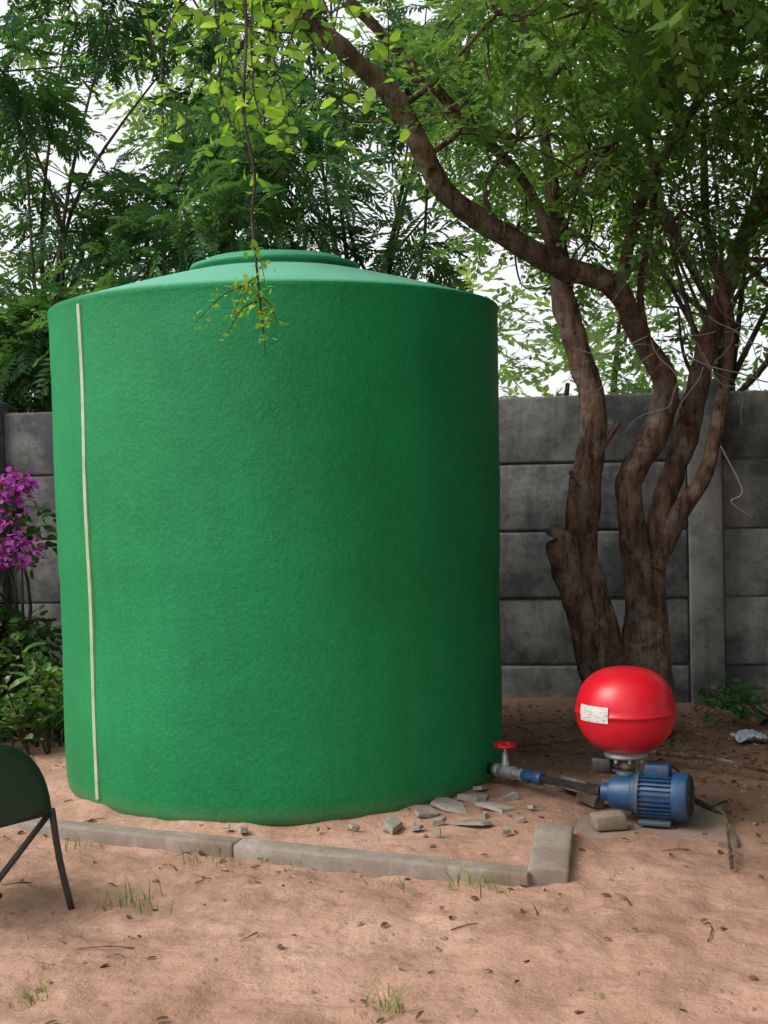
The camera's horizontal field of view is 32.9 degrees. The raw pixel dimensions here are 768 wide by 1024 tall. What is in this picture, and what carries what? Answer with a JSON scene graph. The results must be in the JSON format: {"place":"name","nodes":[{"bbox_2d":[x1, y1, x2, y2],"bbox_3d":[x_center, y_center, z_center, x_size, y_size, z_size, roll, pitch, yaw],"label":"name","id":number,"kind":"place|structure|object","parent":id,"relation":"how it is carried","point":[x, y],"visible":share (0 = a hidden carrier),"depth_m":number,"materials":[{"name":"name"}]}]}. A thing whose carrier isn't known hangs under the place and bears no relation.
{"place":"outdoors","nodes":[
{"label":"outdoors","id":0,"kind":"place"},
{"bbox_2d":[0,697,767,1023],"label":"ground","id":1,"kind":"structure","parent":0,"point":[300,917],"depth_m":3.56,"materials":[{"name":"brown soil"}]},
{"bbox_2d":[0,402,10,693],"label":"post","id":2,"kind":"object","parent":1,"relation":"on","point":[4,586],"visible":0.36,"depth_m":7.25,"materials":[{"name":"concrete"}]},
{"bbox_2d":[3,412,53,475],"bbox_3d":[-1.240,-0.392,7.155,1.778,0.352,0.050,-1,2,8],"label":"panel","id":3,"kind":"object","parent":2,"relation":"attached to","point":[28,442],"visible":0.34,"depth_m":7.23,"materials":[{"name":"concrete"}]},
{"bbox_2d":[10,603,62,665],"bbox_3d":[-1.215,0.673,7.187,1.778,0.352,0.050,-1,1,8],"label":"panel","id":4,"kind":"object","parent":2,"relation":"attached to","point":[54,609],"visible":0.13,"depth_m":7.25,"materials":[{"name":"concrete"}]},
{"bbox_2d":[8,540,60,602],"bbox_3d":[-1.223,0.320,7.179,1.778,0.352,0.050,-1,1,8],"label":"panel","id":5,"kind":"object","parent":4,"relation":"on","point":[45,585],"visible":0.14,"depth_m":7.25,"materials":[{"name":"concrete"}]},
{"bbox_2d":[7,476,56,537],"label":"panel","id":6,"kind":"object","parent":5,"relation":"on","point":[46,492],"visible":0.02,"depth_m":7.24,"materials":[{"name":"concrete"}]},
{"bbox_2d":[0,466,62,692],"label":"bougainvillea","id":7,"kind":"object","parent":1,"relation":"on","point":[14,508],"visible":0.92,"depth_m":6.26,"materials":[{"name":"purple plant"}]},
{"bbox_2d":[0,630,64,754],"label":"variegated shrub","id":8,"kind":"object","parent":1,"relation":"on","point":[24,704],"visible":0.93,"depth_m":5.82,"materials":[{"name":"green plant"}]},
{"bbox_2d":[0,744,74,909],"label":"metal garden chair","id":9,"kind":"object","parent":1,"relation":"on","point":[24,795],"visible":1,"depth_m":3.65,"materials":[{"name":"metal"}]},
{"bbox_2d":[0,0,412,412],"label":"feathery tree","id":10,"kind":"object","parent":1,"relation":"on","point":[24,355],"visible":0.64,"depth_m":8.38,"materials":[{"name":"green plant"}]},
{"bbox_2d":[47,249,501,825],"bbox_3d":[-0.424,0.021,5.366,1.822,2.120,1.826,-1,2,0],"label":"green water tank","id":11,"kind":"object","parent":1,"relation":"on","point":[279,583],"visible":0.96,"depth_m":4.56,"materials":[{"name":"green plastic"}]},
{"bbox_2d":[487,742,600,796],"bbox_3d":[0.554,0.957,4.801,0.089,0.155,0.700,-2,2,-32],"label":"suction pipe with gate valve","id":12,"kind":"object","parent":11,"relation":"attached to","point":[504,769],"visible":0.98,"depth_m":4.83,"materials":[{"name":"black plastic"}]},
{"bbox_2d":[2,818,573,886],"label":"concrete kerb","id":13,"kind":"structure","parent":1,"relation":"on","point":[550,860],"depth_m":4.11,"materials":[{"name":"grey concrete"}]},
{"bbox_2d":[64,0,563,292],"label":"feathery tree","id":14,"kind":"object","parent":1,"relation":"on","point":[389,256],"visible":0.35,"depth_m":8.91,"materials":[{"name":"green plant"}]},
{"bbox_2d":[2,818,648,1023],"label":"grass","id":15,"kind":"structure","parent":1,"relation":"on","point":[389,1009],"depth_m":3.75,"materials":[{"name":"green plant"}]},
{"bbox_2d":[223,785,535,835],"bbox_3d":[0.064,1.063,4.444,1.085,0.045,0.598,-2,2,-29],"label":"concrete rubble","id":16,"kind":"object","parent":1,"relation":"on","point":[392,825],"visible":1,"depth_m":4.57,"materials":[{"name":"grey concrete"}]},
{"bbox_2d":[0,0,767,396],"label":"distant trees","id":17,"kind":"object","parent":1,"relation":"on","point":[140,124],"visible":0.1,"depth_m":14.00,"materials":[{"name":"green plant"}]},
{"bbox_2d":[0,707,767,1023],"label":"pebbles","id":18,"kind":"object","parent":1,"relation":"on","point":[350,1000],"visible":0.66,"depth_m":3.64,"materials":[{"name":"brown stone"}]},
{"bbox_2d":[1,711,767,956],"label":"fallen twigs","id":19,"kind":"object","parent":1,"relation":"on","point":[653,752],"visible":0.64,"depth_m":5.16,"materials":[{"name":"brown wood"}]},
{"bbox_2d":[3,704,767,1023],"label":"leaf litter","id":20,"kind":"object","parent":1,"relation":"on","point":[38,990],"visible":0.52,"depth_m":4.55,"materials":[{"name":"brown plant"}]},
{"bbox_2d":[14,285,765,412],"bbox_3d":[-0.017,-0.487,12.476,26.194,3.590,5.223,-1,2,0],"label":"distant hedge","id":21,"kind":"object","parent":1,"relation":"on","point":[629,385],"visible":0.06,"depth_m":11.85,"materials":[{"name":"green plant"}]},
{"bbox_2d":[130,0,767,738],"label":"gnarled tree","id":22,"kind":"object","parent":1,"relation":"on","point":[672,46],"visible":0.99,"depth_m":5.63,"materials":[{"name":"green plant"}]},
{"bbox_2d":[448,0,767,390],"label":"leafy tree","id":23,"kind":"object","parent":1,"relation":"on","point":[675,290],"visible":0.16,"depth_m":8.57,"materials":[{"name":"green plant"}]},
{"bbox_2d":[575,805,738,848],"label":"concrete slab","id":24,"kind":"structure","parent":1,"relation":"on","point":[701,822],"depth_m":4.39,"materials":[{"name":"grey concrete"}]},
{"bbox_2d":[556,770,637,808],"bbox_3d":[0.871,0.991,4.753,0.385,0.146,0.369,-2,2,-17],"label":"stone pile","id":25,"kind":"object","parent":24,"relation":"on","point":[593,800],"visible":0.16,"depth_m":4.67,"materials":[{"name":"grey stone"}]},
{"bbox_2d":[590,809,627,830],"bbox_3d":[0.759,1.042,4.391,0.112,0.053,0.076,-2,2,-11],"label":"stone block","id":26,"kind":"object","parent":24,"relation":"on","point":[608,820],"visible":1,"depth_m":4.36,"materials":[{"name":"beige stone"}]},
{"bbox_2d":[591,755,727,826],"bbox_3d":[1.034,0.960,4.509,0.566,0.221,0.318,-2,2,-19],"label":"electric water pump","id":27,"kind":"object","parent":24,"relation":"on","point":[657,793],"visible":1,"depth_m":4.40,"materials":[{"name":"blue metal"}]},
{"bbox_2d":[575,666,676,769],"bbox_3d":[0.845,0.738,4.543,0.352,0.395,0.352,-1,2,0],"label":"red pressure vessel","id":28,"kind":"object","parent":27,"relation":"on","point":[626,716],"visible":0.98,"depth_m":4.42,"materials":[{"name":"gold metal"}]},
{"bbox_2d":[694,797,723,814],"bbox_3d":[1.089,1.043,4.789,0.035,0.059,0.515,-2,2,-21],"label":"black hose","id":29,"kind":"object","parent":24,"relation":"on","point":[703,803],"visible":0.37,"depth_m":4.63,"materials":[{"name":"plastic"}]},
{"bbox_2d":[685,379,725,705],"bbox_3d":[1.673,0.315,6.762,0.170,2.000,0.160,-1,2,8],"label":"post","id":30,"kind":"object","parent":1,"relation":"on","point":[706,592],"visible":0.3,"depth_m":6.68,"materials":[{"name":"concrete"}]},
{"bbox_2d":[499,530,688,598],"bbox_3d":[0.707,0.283,6.903,1.778,0.352,0.050,-1,2,8],"label":"panel","id":31,"kind":"object","parent":30,"relation":"attached to","point":[524,569],"visible":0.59,"depth_m":6.86,"materials":[{"name":"concrete"}]},
{"bbox_2d":[500,528,686,532],"bbox_3d":[0.704,0.105,6.904,1.770,0.050,0.024,-1,2,8],"label":"panel tongue","id":32,"kind":"object","parent":31,"relation":"on","point":[544,531],"visible":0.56,"depth_m":6.88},
{"bbox_2d":[500,461,687,531],"bbox_3d":[0.699,-0.073,6.896,1.778,0.352,0.050,-1,1,8],"label":"panel","id":33,"kind":"object","parent":31,"relation":"on","point":[533,497],"visible":0.27,"depth_m":6.85,"materials":[{"name":"concrete"}]},
{"bbox_2d":[500,460,664,464],"bbox_3d":[0.696,-0.251,6.894,1.770,0.050,0.024,-1,2,8],"label":"panel tongue","id":34,"kind":"object","parent":33,"relation":"on","point":[564,463],"visible":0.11,"depth_m":6.86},
{"bbox_2d":[499,392,684,463],"bbox_3d":[0.691,-0.431,6.885,1.778,0.352,0.050,-1,2,8],"label":"panel","id":35,"kind":"object","parent":33,"relation":"on","point":[542,429],"visible":0.26,"depth_m":6.83,"materials":[{"name":"concrete"}]},
{"bbox_2d":[723,528,767,595],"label":"panel","id":36,"kind":"object","parent":30,"relation":"attached to","point":[745,551],"visible":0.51,"depth_m":6.72,"materials":[{"name":"concrete"}]},
{"bbox_2d":[722,459,767,527],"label":"panel","id":37,"kind":"object","parent":36,"relation":"on","point":[752,476],"visible":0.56,"depth_m":6.71,"materials":[{"name":"concrete"}]},
{"bbox_2d":[722,390,767,458],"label":"panel","id":38,"kind":"object","parent":37,"relation":"on","point":[747,438],"visible":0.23,"depth_m":6.70,"materials":[{"name":"concrete"}]},
{"bbox_2d":[722,458,767,460],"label":"panel tongue","id":39,"kind":"object","parent":37,"relation":"on","point":[746,459],"depth_m":6.72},
{"bbox_2d":[724,597,767,664],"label":"panel","id":40,"kind":"object","parent":30,"relation":"attached to","point":[746,630],"visible":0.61,"depth_m":6.73,"materials":[{"name":"concrete"}]},
{"bbox_2d":[724,596,767,597],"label":"panel tongue","id":41,"kind":"object","parent":40,"relation":"on","point":[745,596],"visible":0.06,"depth_m":6.74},
{"bbox_2d":[675,59,767,380],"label":"leafy tree","id":42,"kind":"object","parent":1,"relation":"on","point":[752,288],"visible":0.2,"depth_m":9.84,"materials":[{"name":"green plant"}]},
{"bbox_2d":[695,673,767,728],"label":"weeds","id":43,"kind":"object","parent":1,"relation":"on","point":[735,698],"visible":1,"depth_m":6.17,"materials":[{"name":"green plant"}]},
{"bbox_2d":[730,729,767,741],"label":"plastic bag","id":44,"kind":"object","parent":1,"relation":"on","point":[741,735],"visible":1,"depth_m":5.75,"materials":[{"name":"white plastic"}]},
{"bbox_2d":[0,0,767,397],"label":"sky","id":45,"kind":"structure","parent":0,"point":[554,382],"materials":[{"name":"white"}]},
{"bbox_3d":[-0.258,0.351,7.034,0.170,2.000,0.160,-1,2,8],"label":"post","id":46,"kind":"object","parent":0,"visible":0},
{"bbox_2d":[501,666,690,702],"bbox_3d":[0.725,0.993,6.933,1.778,0.352,0.050,-1,2,8],"label":"panel","id":47,"kind":"object","parent":46,"relation":"attached to","point":[540,681],"visible":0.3,"depth_m":6.88,"materials":[{"name":"concrete"}]},
{"bbox_2d":[500,598,689,664],"bbox_3d":[0.717,0.638,6.924,1.778,0.352,0.051,-1,2,8],"label":"panel","id":48,"kind":"object","parent":47,"relation":"on","point":[535,631],"visible":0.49,"depth_m":6.88,"materials":[{"name":"concrete"}]},
{"bbox_2d":[500,597,687,599],"bbox_3d":[0.712,0.460,6.913,1.770,0.050,0.024,-1,2,8],"label":"panel tongue","id":49,"kind":"object","parent":48,"relation":"on","point":[560,598],"visible":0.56,"depth_m":6.88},
{"bbox_2d":[501,664,688,665],"bbox_3d":[0.720,0.816,6.923,1.770,0.050,0.024,-1,2,8],"label":"panel tongue","id":50,"kind":"object","parent":47,"relation":"on","point":[576,665],"visible":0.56,"depth_m":6.88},
{"bbox_3d":[3.603,0.278,6.491,0.170,2.000,0.160,-1,2,8],"label":"post","id":51,"kind":"object","parent":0,"visible":0},
{"bbox_2d":[725,665,767,704],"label":"panel","id":52,"kind":"object","parent":51,"relation":"attached to","point":[757,675],"visible":0.26,"depth_m":6.74,"materials":[{"name":"concrete"}]}
]}

